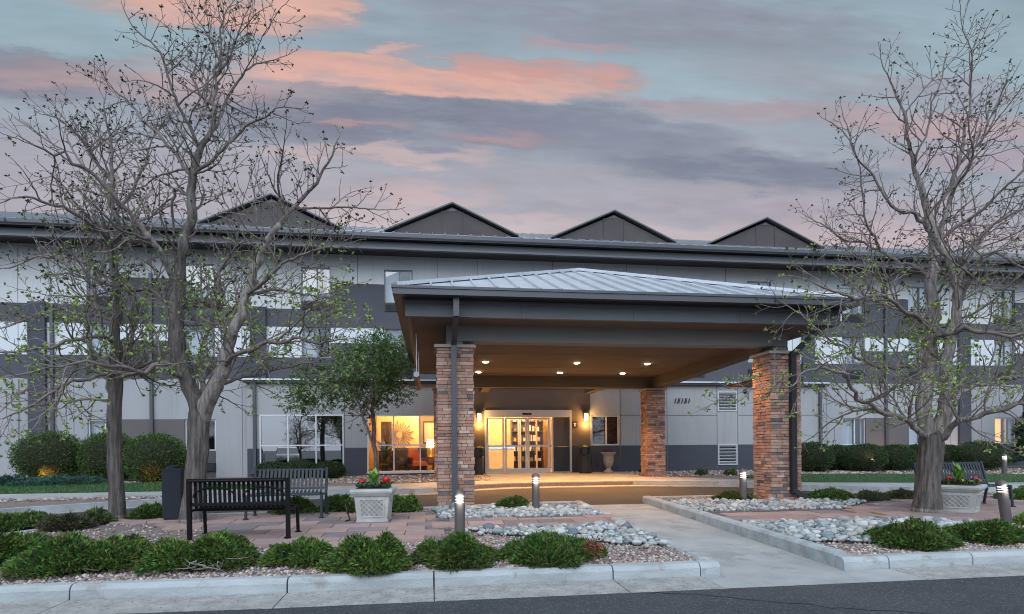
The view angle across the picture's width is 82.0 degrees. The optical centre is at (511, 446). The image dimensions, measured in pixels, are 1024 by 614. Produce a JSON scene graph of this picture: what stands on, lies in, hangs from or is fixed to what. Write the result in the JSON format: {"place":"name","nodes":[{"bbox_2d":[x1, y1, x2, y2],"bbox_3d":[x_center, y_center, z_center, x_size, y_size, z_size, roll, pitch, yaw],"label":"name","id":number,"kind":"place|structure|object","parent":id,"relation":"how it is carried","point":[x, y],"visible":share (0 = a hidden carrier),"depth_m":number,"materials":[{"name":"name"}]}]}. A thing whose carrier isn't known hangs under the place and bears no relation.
{"place":"outdoors","nodes":[
{"label":"outdoors","id":0,"kind":"place"},
{"bbox_2d":[0,486,812,533],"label":"driveway","id":1,"kind":"structure","parent":0,"point":[610,495],"depth_m":15.58,"materials":[{"name":"concrete"}]},
{"bbox_2d":[47,485,858,513],"bbox_3d":[3.251,1.475,13.135,70.000,0.595,10.019,0,0,-8],"label":"drive gutter pan","id":2,"kind":"object","parent":1,"relation":"on","point":[494,489],"visible":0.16,"depth_m":17.50,"materials":[{"name":"concrete"}]},
{"bbox_2d":[0,468,1023,606],"bbox_3d":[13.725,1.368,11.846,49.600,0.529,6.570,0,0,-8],"label":"gravel bed","id":3,"kind":"object","parent":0,"point":[119,528],"visible":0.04,"depth_m":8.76,"materials":[{"name":"gravel"}]},
{"bbox_2d":[0,529,52,566],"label":"juniper shrub","id":4,"kind":"object","parent":3,"relation":"on","point":[12,543],"visible":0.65,"depth_m":6.96,"materials":[{"name":"green plant"}]},
{"bbox_2d":[0,509,53,531],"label":"juniper shrub","id":5,"kind":"object","parent":3,"relation":"on","point":[21,521],"visible":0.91,"depth_m":9.66,"materials":[{"name":"green plant"}]},
{"bbox_2d":[35,511,98,531],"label":"juniper shrub","id":6,"kind":"object","parent":3,"relation":"on","point":[70,521],"visible":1,"depth_m":9.47,"materials":[{"name":"green plant"}]},
{"bbox_2d":[0,529,152,581],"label":"juniper shrub","id":7,"kind":"object","parent":3,"relation":"on","point":[67,553],"visible":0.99,"depth_m":6.51,"materials":[{"name":"green plant"}]},
{"bbox_2d":[81,506,118,524],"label":"juniper shrub","id":8,"kind":"object","parent":3,"relation":"on","point":[100,515],"visible":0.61,"depth_m":10.11,"materials":[{"name":"green plant"}]},
{"bbox_2d":[123,501,161,519],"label":"juniper shrub","id":9,"kind":"object","parent":3,"relation":"on","point":[148,511],"visible":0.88,"depth_m":10.58,"materials":[{"name":"green plant"}]},
{"bbox_2d":[131,528,261,575],"bbox_3d":[-3.625,1.183,6.954,1.385,0.465,1.326,0,0,-8],"label":"juniper shrub","id":10,"kind":"object","parent":3,"relation":"on","point":[219,550],"visible":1,"depth_m":6.60,"materials":[{"name":"green plant"}]},
{"bbox_2d":[0,0,408,522],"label":"bare tree","id":11,"kind":"object","parent":3,"relation":"on","point":[202,401],"visible":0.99,"depth_m":10.06,"materials":[{"name":"grey plant"}]},
{"bbox_2d":[267,495,317,514],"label":"juniper shrub","id":12,"kind":"object","parent":3,"relation":"on","point":[306,505],"visible":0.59,"depth_m":11.23,"materials":[{"name":"green plant"}]},
{"bbox_2d":[256,534,334,567],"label":"juniper shrub","id":13,"kind":"object","parent":3,"relation":"on","point":[303,551],"visible":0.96,"depth_m":6.77,"materials":[{"name":"green plant"}]},
{"bbox_2d":[316,493,355,512],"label":"juniper shrub","id":14,"kind":"object","parent":3,"relation":"on","point":[336,502],"visible":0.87,"depth_m":11.39,"materials":[{"name":"green plant"}]},
{"bbox_2d":[314,530,413,577],"bbox_3d":[-1.639,1.169,6.606,1.103,0.471,0.936,0,0,-20],"label":"juniper shrub","id":15,"kind":"object","parent":3,"relation":"on","point":[359,554],"visible":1,"depth_m":6.44,"materials":[{"name":"green plant"}]},
{"bbox_2d":[392,492,423,512],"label":"juniper shrub","id":16,"kind":"object","parent":3,"relation":"on","point":[408,503],"visible":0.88,"depth_m":11.49,"materials":[{"name":"green plant"}]},
{"bbox_2d":[409,529,504,572],"bbox_3d":[-0.631,1.182,6.859,1.190,0.446,0.997,0,0,-8],"label":"juniper shrub","id":17,"kind":"object","parent":3,"relation":"on","point":[458,549],"visible":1,"depth_m":6.64,"materials":[{"name":"green plant"}]},
{"bbox_2d":[454,489,464,533],"bbox_3d":[-0.748,0.984,8.422,0.158,0.768,0.158,0,0,-8],"label":"bollard light","id":18,"kind":"object","parent":3,"relation":"on","point":[459,509],"visible":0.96,"depth_m":8.36,"materials":[{"name":"grey metal"}]},
{"bbox_2d":[6,491,996,533],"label":"drive kerb","id":19,"kind":"structure","parent":3,"relation":"on","point":[30,530],"depth_m":12.82,"materials":[{"name":"concrete"}]},
{"bbox_2d":[494,494,530,507],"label":"juniper shrub","id":20,"kind":"object","parent":3,"relation":"on","point":[514,501],"visible":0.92,"depth_m":11.76,"materials":[{"name":"green plant"}]},
{"bbox_2d":[499,529,609,568],"bbox_3d":[0.523,1.194,7.080,1.434,0.387,1.221,0,0,-8],"label":"juniper shrub","id":21,"kind":"object","parent":3,"relation":"on","point":[544,548],"visible":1,"depth_m":6.85,"materials":[{"name":"green plant"}]},
{"bbox_2d":[109,495,1023,548],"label":"pavers","id":22,"kind":"object","parent":3,"relation":"on","point":[267,529],"visible":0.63,"depth_m":10.15,"materials":[{"name":"grey stone"}]},
{"bbox_2d":[0,78,206,518],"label":"bare tree","id":23,"kind":"object","parent":22,"relation":"on","point":[116,486],"visible":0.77,"depth_m":10.59,"materials":[{"name":"grey plant"}]},
{"bbox_2d":[161,465,184,519],"bbox_3d":[-6.049,0.806,10.533,0.316,0.955,0.316,0,0,-15],"label":"patio bin","id":24,"kind":"object","parent":22,"relation":"on","point":[172,484],"visible":0.94,"depth_m":10.39,"materials":[{"name":"black"}]},
{"bbox_2d":[186,477,300,539],"bbox_3d":[-3.947,0.883,8.701,1.464,0.868,0.696,0,0,-5],"label":"park bench","id":25,"kind":"object","parent":22,"relation":"on","point":[239,505],"visible":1,"depth_m":8.47,"materials":[{"name":"black metal"}]},
{"bbox_2d":[243,467,329,519],"bbox_3d":[-4.095,0.829,10.758,1.385,0.888,0.728,0,0,-8],"label":"park bench","id":26,"kind":"object","parent":22,"relation":"on","point":[309,488],"visible":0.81,"depth_m":10.99,"materials":[{"name":"grey metal"}]},
{"bbox_2d":[350,467,396,521],"bbox_3d":[-2.404,0.816,10.270,0.710,0.922,0.710,0,0,-4],"label":"flower planter","id":27,"kind":"object","parent":22,"relation":"on","point":[373,497],"visible":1,"depth_m":10.00,"materials":[{"name":"stone"}]},
{"bbox_2d":[687,0,1023,512],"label":"bare tree","id":28,"kind":"object","parent":22,"relation":"on","point":[934,433],"visible":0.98,"depth_m":10.77,"materials":[{"name":"grey plant"}]},
{"bbox_2d":[912,461,1015,506],"bbox_3d":[8.945,0.737,11.692,1.767,0.888,0.729,0,0,-12],"label":"park bench","id":29,"kind":"object","parent":22,"relation":"on","point":[981,469],"visible":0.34,"depth_m":12.01,"materials":[{"name":"grey metal"}]},
{"bbox_2d":[941,462,987,512],"bbox_3d":[8.385,0.730,11.062,0.770,0.948,0.770,0,0,-44],"label":"flower planter","id":30,"kind":"object","parent":22,"relation":"on","point":[959,493],"visible":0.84,"depth_m":10.85,"materials":[{"name":"stone"}]},
{"bbox_2d":[438,508,841,530],"bbox_3d":[2.637,1.281,10.252,7.792,0.108,1.425,0,0,-8],"label":"paver edging","id":31,"kind":"object","parent":3,"relation":"on","point":[449,529],"visible":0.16,"depth_m":11.10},
{"bbox_2d":[448,503,875,545],"bbox_3d":[3.377,1.263,10.381,9.300,0.121,5.150,0,0,-8],"label":"cobble bedding","id":32,"kind":"object","parent":3,"relation":"on","point":[630,543],"visible":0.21,"depth_m":8.15,"materials":[{"name":"grey stone"}]},
{"bbox_2d":[532,473,539,507],"bbox_3d":[0.471,0.902,11.682,0.158,0.768,0.158,0,0,-8],"label":"bollard light","id":33,"kind":"object","parent":32,"relation":"on","point":[535,492],"visible":0.98,"depth_m":11.62,"materials":[{"name":"grey metal"}]},
{"bbox_2d":[432,497,963,545],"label":"cobbles","id":34,"kind":"object","parent":32,"relation":"on","point":[522,511],"visible":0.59,"depth_m":10.76,"materials":[{"name":"grey stone"}]},
{"bbox_2d":[739,469,746,499],"bbox_3d":[5.019,0.852,12.786,0.158,0.768,0.158,0,0,-8],"label":"bollard light","id":35,"kind":"object","parent":32,"relation":"on","point":[743,483],"visible":0.98,"depth_m":12.73,"materials":[{"name":"grey metal"}]},
{"bbox_2d":[709,489,757,499],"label":"juniper shrub","id":36,"kind":"object","parent":3,"relation":"on","point":[731,494],"visible":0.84,"depth_m":13.03,"materials":[{"name":"green plant"}]},
{"bbox_2d":[805,486,854,500],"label":"juniper shrub","id":37,"kind":"object","parent":3,"relation":"on","point":[830,493],"visible":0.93,"depth_m":12.91,"materials":[{"name":"green plant"}]},
{"bbox_2d":[851,488,891,501],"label":"juniper shrub","id":38,"kind":"object","parent":3,"relation":"on","point":[868,495],"visible":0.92,"depth_m":12.77,"materials":[{"name":"green plant"}]},
{"bbox_2d":[884,487,913,498],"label":"juniper shrub","id":39,"kind":"object","parent":3,"relation":"on","point":[901,493],"visible":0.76,"depth_m":13.04,"materials":[{"name":"green plant"}]},
{"bbox_2d":[857,515,964,551],"bbox_3d":[5.388,1.130,7.823,1.249,0.419,1.078,0,0,9],"label":"juniper shrub","id":40,"kind":"object","parent":3,"relation":"on","point":[915,533],"visible":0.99,"depth_m":7.67,"materials":[{"name":"green plant"}]},
{"bbox_2d":[937,518,1023,545],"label":"juniper shrub","id":41,"kind":"object","parent":3,"relation":"on","point":[995,531],"visible":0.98,"depth_m":8.00,"materials":[{"name":"green plant"}]},
{"bbox_2d":[995,480,1012,522],"bbox_3d":[8.044,0.913,9.628,0.158,0.768,0.158,-10,1,-8],"label":"bollard light","id":42,"kind":"object","parent":3,"relation":"on","point":[1004,503],"visible":0.97,"depth_m":9.57,"materials":[{"name":"grey metal"}]},
{"bbox_2d":[991,484,1023,499],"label":"juniper shrub","id":43,"kind":"object","parent":3,"relation":"on","point":[1018,492],"visible":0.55,"depth_m":12.91,"materials":[{"name":"green plant"}]},
{"bbox_2d":[0,193,1023,478],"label":"hotel building","id":44,"kind":"structure","parent":0,"point":[448,239],"depth_m":21.94,"materials":[{"name":"paint"}]},
{"bbox_2d":[88,420,105,440],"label":"window","id":45,"kind":"structure","parent":44,"relation":"in","point":[99,423],"depth_m":20.64,"materials":[{"name":"grey"}]},
{"bbox_2d":[88,324,109,354],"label":"window","id":46,"kind":"structure","parent":44,"relation":"in","point":[95,343],"depth_m":20.65,"materials":[{"name":"white glass"}]},
{"bbox_2d":[87,261,118,295],"bbox_3d":[-14.245,-5.863,20.612,1.034,1.225,0.231,0,0,-8],"label":"window","id":47,"kind":"structure","parent":44,"relation":"in","point":[107,262],"depth_m":20.63,"materials":[{"name":"white glass"}]},
{"bbox_2d":[184,326,214,355],"bbox_3d":[-11.106,-3.764,21.042,1.034,1.093,0.231,0,0,-8],"label":"window","id":48,"kind":"structure","parent":44,"relation":"in","point":[195,341],"depth_m":21.09,"materials":[{"name":"white glass"}]},
{"bbox_2d":[186,264,213,297],"bbox_3d":[-11.124,-5.890,21.042,1.034,1.225,0.231,0,0,-8],"label":"window","id":49,"kind":"structure","parent":44,"relation":"in","point":[210,265],"depth_m":21.10,"materials":[{"name":"white glass"}]},
{"bbox_2d":[185,419,215,450],"bbox_3d":[-11.078,-0.425,21.042,1.034,1.115,0.231,0,0,-8],"label":"window","id":50,"kind":"structure","parent":44,"relation":"in","point":[186,420],"depth_m":20.99,"materials":[{"name":"grey metal"}]},
{"bbox_2d":[259,415,343,463],"bbox_3d":[-7.497,-0.146,21.048,2.890,2.020,0.072,0,0,-8],"label":"window","id":51,"kind":"structure","parent":44,"relation":"in","point":[283,438],"depth_m":21.05,"materials":[{"name":"grey"}]},
{"bbox_2d":[301,267,330,300],"bbox_3d":[-7.162,-5.923,21.586,1.034,1.225,0.228,0,0,-8],"label":"window","id":52,"kind":"structure","parent":44,"relation":"in","point":[315,284],"depth_m":21.63,"materials":[{"name":"white glass"}]},
{"bbox_2d":[302,328,330,357],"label":"window","id":53,"kind":"structure","parent":44,"relation":"in","point":[313,352],"depth_m":21.62,"materials":[{"name":"white glass"}]},
{"bbox_2d":[376,434,400,470],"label":"potted plant","id":54,"kind":"object","parent":44,"relation":"on","point":[385,450],"visible":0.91,"depth_m":22.46,"materials":[{"name":"green plant"}]},
{"bbox_2d":[385,329,401,351],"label":"window","id":55,"kind":"structure","parent":44,"relation":"in","point":[395,332],"depth_m":22.04,"materials":[{"name":"white glass"}]},
{"bbox_2d":[385,448,408,470],"bbox_3d":[-4.446,0.517,22.845,0.690,0.975,0.687,0,0,21],"label":"lounge chair","id":56,"kind":"object","parent":44,"relation":"on","point":[401,456],"visible":0.62,"depth_m":22.91,"materials":[{"name":"brown fabric"}]},
{"bbox_2d":[384,270,412,302],"bbox_3d":[-4.230,-5.949,21.991,1.034,1.225,0.231,0,0,-8],"label":"window","id":57,"kind":"structure","parent":44,"relation":"in","point":[390,276],"depth_m":22.03,"materials":[{"name":"white glass"}]},
{"bbox_2d":[367,415,433,473],"bbox_3d":[-3.838,-0.102,21.528,2.890,2.130,0.120,0,0,-8],"label":"window","id":58,"kind":"structure","parent":44,"relation":"in","point":[417,471],"depth_m":21.47,"materials":[{"name":"grey"}]},
{"bbox_2d":[392,421,412,447],"bbox_3d":[-4.710,-0.499,24.593,1.188,1.197,0.050,0,0,-8],"label":"wall ornament","id":59,"kind":"object","parent":44,"relation":"attached to","point":[398,434],"depth_m":24.59,"materials":[{"name":"gold metal"}]},
{"bbox_2d":[408,448,428,470],"bbox_3d":[-3.724,0.511,23.047,0.690,0.975,0.687,0,0,-31],"label":"lounge chair","id":60,"kind":"object","parent":44,"relation":"on","point":[413,457],"visible":0.72,"depth_m":23.06,"materials":[{"name":"brown fabric"}]},
{"bbox_2d":[414,447,433,470],"bbox_3d":[-3.546,0.510,23.599,0.690,0.975,0.687,0,0,23],"label":"lounge chair","id":61,"kind":"object","parent":44,"relation":"on","point":[425,454],"visible":0.32,"depth_m":23.31,"materials":[{"name":"brown"}]},
{"bbox_2d":[423,421,435,443],"bbox_3d":[-3.544,-0.635,25.740,0.700,1.000,0.036,0,0,-8],"label":"wall picture","id":62,"kind":"object","parent":44,"relation":"attached to","point":[428,429],"depth_m":25.71,"materials":[{"name":"beige paper"}]},
{"bbox_2d":[489,447,513,468],"bbox_3d":[-0.912,0.460,25.715,2.100,1.030,0.840,0,0,-8],"label":"reception desk","id":63,"kind":"object","parent":44,"relation":"on","point":[495,457],"visible":0.29,"depth_m":25.41,"materials":[{"name":"orange"}]},
{"bbox_2d":[505,417,527,471],"bbox_3d":[0.156,-0.080,22.050,0.845,2.042,0.045,0,0,-8],"label":"door","id":64,"kind":"structure","parent":44,"relation":"in","point":[526,458],"depth_m":22.03,"materials":[{"name":"white paint"}]},
{"bbox_2d":[510,417,543,467],"bbox_3d":[0.678,-0.248,26.950,1.460,2.417,0.410,0,0,-8],"label":"display shelf","id":65,"kind":"object","parent":44,"relation":"on","point":[514,432],"visible":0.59,"depth_m":27.07,"materials":[{"name":"brown wood"}]},
{"bbox_2d":[527,417,549,471],"bbox_3d":[1.003,-0.088,22.167,0.845,2.042,0.045,0,0,-8],"label":"door","id":66,"kind":"structure","parent":44,"relation":"in","point":[528,446],"depth_m":22.15,"materials":[{"name":"white paint"}]},
{"bbox_2d":[591,415,618,444],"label":"window","id":67,"kind":"structure","parent":44,"relation":"in","point":[605,419],"depth_m":22.70,"materials":[{"name":"grey"}]},
{"bbox_2d":[842,285,863,313],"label":"window","id":68,"kind":"structure","parent":44,"relation":"in","point":[843,286],"depth_m":24.56,"materials":[{"name":"grey glass"}]},
{"bbox_2d":[842,338,863,363],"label":"window","id":69,"kind":"structure","parent":44,"relation":"in","point":[845,340],"depth_m":24.58,"materials":[{"name":"grey glass"}]},
{"bbox_2d":[843,418,864,444],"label":"window","id":70,"kind":"structure","parent":44,"relation":"in","point":[847,430],"depth_m":24.57,"materials":[{"name":"grey"}]},
{"bbox_2d":[909,418,917,443],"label":"window","id":71,"kind":"structure","parent":44,"relation":"in","point":[912,435],"depth_m":25.00,"materials":[{"name":"grey"}]},
{"bbox_2d":[908,287,927,315],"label":"window","id":72,"kind":"structure","parent":44,"relation":"in","point":[919,291],"depth_m":25.00,"materials":[{"name":"grey glass"}]},
{"bbox_2d":[994,289,1013,317],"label":"window","id":73,"kind":"structure","parent":44,"relation":"in","point":[1008,295],"depth_m":25.54,"materials":[{"name":"grey glass"}]},
{"bbox_2d":[994,340,1013,365],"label":"window","id":74,"kind":"structure","parent":44,"relation":"in","point":[1004,349],"depth_m":25.56,"materials":[{"name":"grey glass"}]},
{"bbox_2d":[995,418,1014,443],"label":"window","id":75,"kind":"structure","parent":44,"relation":"in","point":[997,420],"depth_m":25.55,"materials":[{"name":"grey"}]},
{"bbox_2d":[0,471,1023,499],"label":"driveway","id":76,"kind":"structure","parent":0,"point":[524,478],"depth_m":17.98,"materials":[{"name":"concrete"}]},
{"bbox_2d":[473,446,483,474],"bbox_3d":[-1.273,0.482,21.376,0.499,1.040,0.499,0,0,15],"label":"litter bin","id":77,"kind":"object","parent":76,"relation":"on","point":[479,466],"visible":0.62,"depth_m":21.17,"materials":[{"name":"black metal"}]},
{"bbox_2d":[578,445,591,472],"bbox_3d":[2.730,0.447,21.927,0.499,1.040,0.499,0,0,-30],"label":"litter bin","id":78,"kind":"object","parent":76,"relation":"on","point":[585,463],"visible":0.99,"depth_m":21.74,"materials":[{"name":"black metal"}]},
{"bbox_2d":[601,449,615,472],"bbox_3d":[3.591,0.507,21.944,0.571,0.911,0.571,0,0,-8],"label":"urn planter","id":79,"kind":"object","parent":76,"relation":"on","point":[608,458],"visible":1,"depth_m":21.80,"materials":[{"name":"beige stone"}]},
{"bbox_2d":[0,466,1023,508],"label":"curb","id":80,"kind":"structure","parent":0,"point":[9,504],"depth_m":17.72,"materials":[{"name":"grey concrete"}]},
{"bbox_2d":[0,473,34,485],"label":"carpet juniper","id":81,"kind":"object","parent":80,"relation":"on","point":[8,478],"visible":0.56,"depth_m":17.76,"materials":[{"name":"green plant"}]},
{"bbox_2d":[5,430,83,478],"bbox_3d":[-14.908,0.328,18.942,2.273,1.813,1.815,0,0,-8],"label":"clipped shrub","id":82,"kind":"object","parent":80,"relation":"on","point":[51,453],"visible":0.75,"depth_m":18.48,"materials":[{"name":"green plant"}]},
{"bbox_2d":[0,473,107,486],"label":"carpet juniper","id":83,"kind":"object","parent":80,"relation":"on","point":[54,479],"visible":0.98,"depth_m":17.80,"materials":[{"name":"green plant"}]},
{"bbox_2d":[75,431,131,481],"bbox_3d":[-13.149,0.324,19.194,1.954,1.860,1.550,0,0,-8],"label":"clipped shrub","id":84,"kind":"object","parent":80,"relation":"on","point":[92,455],"visible":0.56,"depth_m":18.71,"materials":[{"name":"green plant"}]},
{"bbox_2d":[122,432,186,482],"bbox_3d":[-11.409,0.374,18.822,2.082,1.738,1.665,0,0,-8],"label":"clipped shrub","id":85,"kind":"object","parent":80,"relation":"on","point":[148,458],"visible":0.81,"depth_m":18.40,"materials":[{"name":"green plant"}]},
{"bbox_2d":[253,461,285,477],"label":"clipped shrub","id":86,"kind":"object","parent":80,"relation":"on","point":[272,464],"visible":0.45,"depth_m":19.78,"materials":[{"name":"green plant"}]},
{"bbox_2d":[280,459,315,478],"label":"clipped shrub","id":87,"kind":"object","parent":80,"relation":"on","point":[299,463],"visible":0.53,"depth_m":19.79,"materials":[{"name":"green plant"}]},
{"bbox_2d":[312,460,345,478],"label":"clipped shrub","id":88,"kind":"object","parent":80,"relation":"on","point":[336,469],"visible":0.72,"depth_m":19.86,"materials":[{"name":"green plant"}]},
{"bbox_2d":[271,326,417,473],"bbox_3d":[-5.120,-1.426,18.376,4.558,4.716,3.075,0,0,-8],"label":"leafy tree","id":89,"kind":"object","parent":80,"relation":"on","point":[389,359],"visible":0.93,"depth_m":18.09,"materials":[{"name":"green plant"}]},
{"bbox_2d":[0,480,1017,512],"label":"bank kerb","id":90,"kind":"structure","parent":80,"relation":"on","point":[74,507],"depth_m":15.63,"materials":[{"name":"concrete"}]},
{"bbox_2d":[391,268,860,505],"bbox_3d":[1.788,-1.773,16.781,9.576,6.315,10.643,0,0,-8],"label":"entrance canopy","id":91,"kind":"object","parent":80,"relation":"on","point":[650,337],"visible":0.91,"depth_m":12.79,"materials":[{"name":"metal"}]},
{"bbox_2d":[414,333,420,389],"bbox_3d":[-2.291,-2.025,14.314,0.124,1.012,3.020,0,0,-8],"label":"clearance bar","id":92,"kind":"object","parent":91,"relation":"hanging from","point":[417,379],"visible":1,"depth_m":13.29,"materials":[{"name":"grey metal"}]},
{"bbox_2d":[798,441,835,471],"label":"clipped shrub","id":93,"kind":"object","parent":80,"relation":"on","point":[815,457],"visible":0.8,"depth_m":21.70,"materials":[{"name":"green plant"}]},
{"bbox_2d":[828,444,846,470],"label":"clipped shrub","id":94,"kind":"object","parent":80,"relation":"on","point":[837,448],"visible":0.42,"depth_m":22.53,"materials":[{"name":"green plant"}]},
{"bbox_2d":[838,443,889,471],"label":"clipped shrub","id":95,"kind":"object","parent":80,"relation":"on","point":[858,457],"visible":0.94,"depth_m":21.79,"materials":[{"name":"green plant"}]},
{"bbox_2d":[878,443,917,470],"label":"clipped shrub","id":96,"kind":"object","parent":80,"relation":"on","point":[902,457],"visible":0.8,"depth_m":22.18,"materials":[{"name":"green plant"}]},
{"bbox_2d":[944,444,959,468],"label":"clipped shrub","id":97,"kind":"object","parent":80,"relation":"on","point":[948,456],"visible":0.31,"depth_m":23.05,"materials":[{"name":"green plant"}]},
{"bbox_2d":[951,439,1011,469],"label":"clipped shrub","id":98,"kind":"object","parent":80,"relation":"on","point":[972,451],"visible":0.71,"depth_m":22.38,"materials":[{"name":"green plant"}]},
{"bbox_2d":[1009,396,1023,463],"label":"conifer tree","id":99,"kind":"object","parent":80,"relation":"on","point":[1018,431],"visible":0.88,"depth_m":23.71,"materials":[{"name":"green plant"}]},
{"bbox_2d":[0,472,1023,493],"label":"lawn","id":100,"kind":"structure","parent":0,"point":[871,479],"depth_m":17.95,"materials":[{"name":"green plant"}]},
{"bbox_2d":[0,0,1023,253],"label":"sky","id":101,"kind":"structure","parent":0,"point":[683,119],"materials":[{"name":"blue"}]},
{"bbox_2d":[131,576,1023,613],"bbox_3d":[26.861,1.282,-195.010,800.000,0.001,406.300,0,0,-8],"label":"street","id":102,"kind":"structure","parent":0,"point":[994,595],"depth_m":5.66,"materials":[{"name":"grey asphalt"}]},
{"bbox_2d":[592,504,926,588],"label":"concrete ramp","id":103,"kind":"structure","parent":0,"point":[744,562],"depth_m":7.72,"materials":[{"name":"grey concrete"}]},
{"bbox_2d":[576,496,848,566],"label":"ramp kerb","id":104,"kind":"structure","parent":103,"relation":"on","point":[821,553],"depth_m":8.78,"materials":[{"name":"concrete"}]},
{"bbox_3d":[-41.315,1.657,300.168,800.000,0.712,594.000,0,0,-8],"label":"ground","id":105,"kind":"structure","parent":0,"visible":0},
{"bbox_2d":[0,548,1023,602],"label":"street kerb","id":106,"kind":"structure","parent":105,"relation":"on","point":[68,591],"depth_m":6.37,"materials":[{"name":"concrete"}]},
{"bbox_2d":[0,563,1023,613],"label":"gutter pan","id":107,"kind":"object","parent":105,"relation":"on","point":[258,601],"visible":0.5,"depth_m":6.01,"materials":[{"name":"concrete"}]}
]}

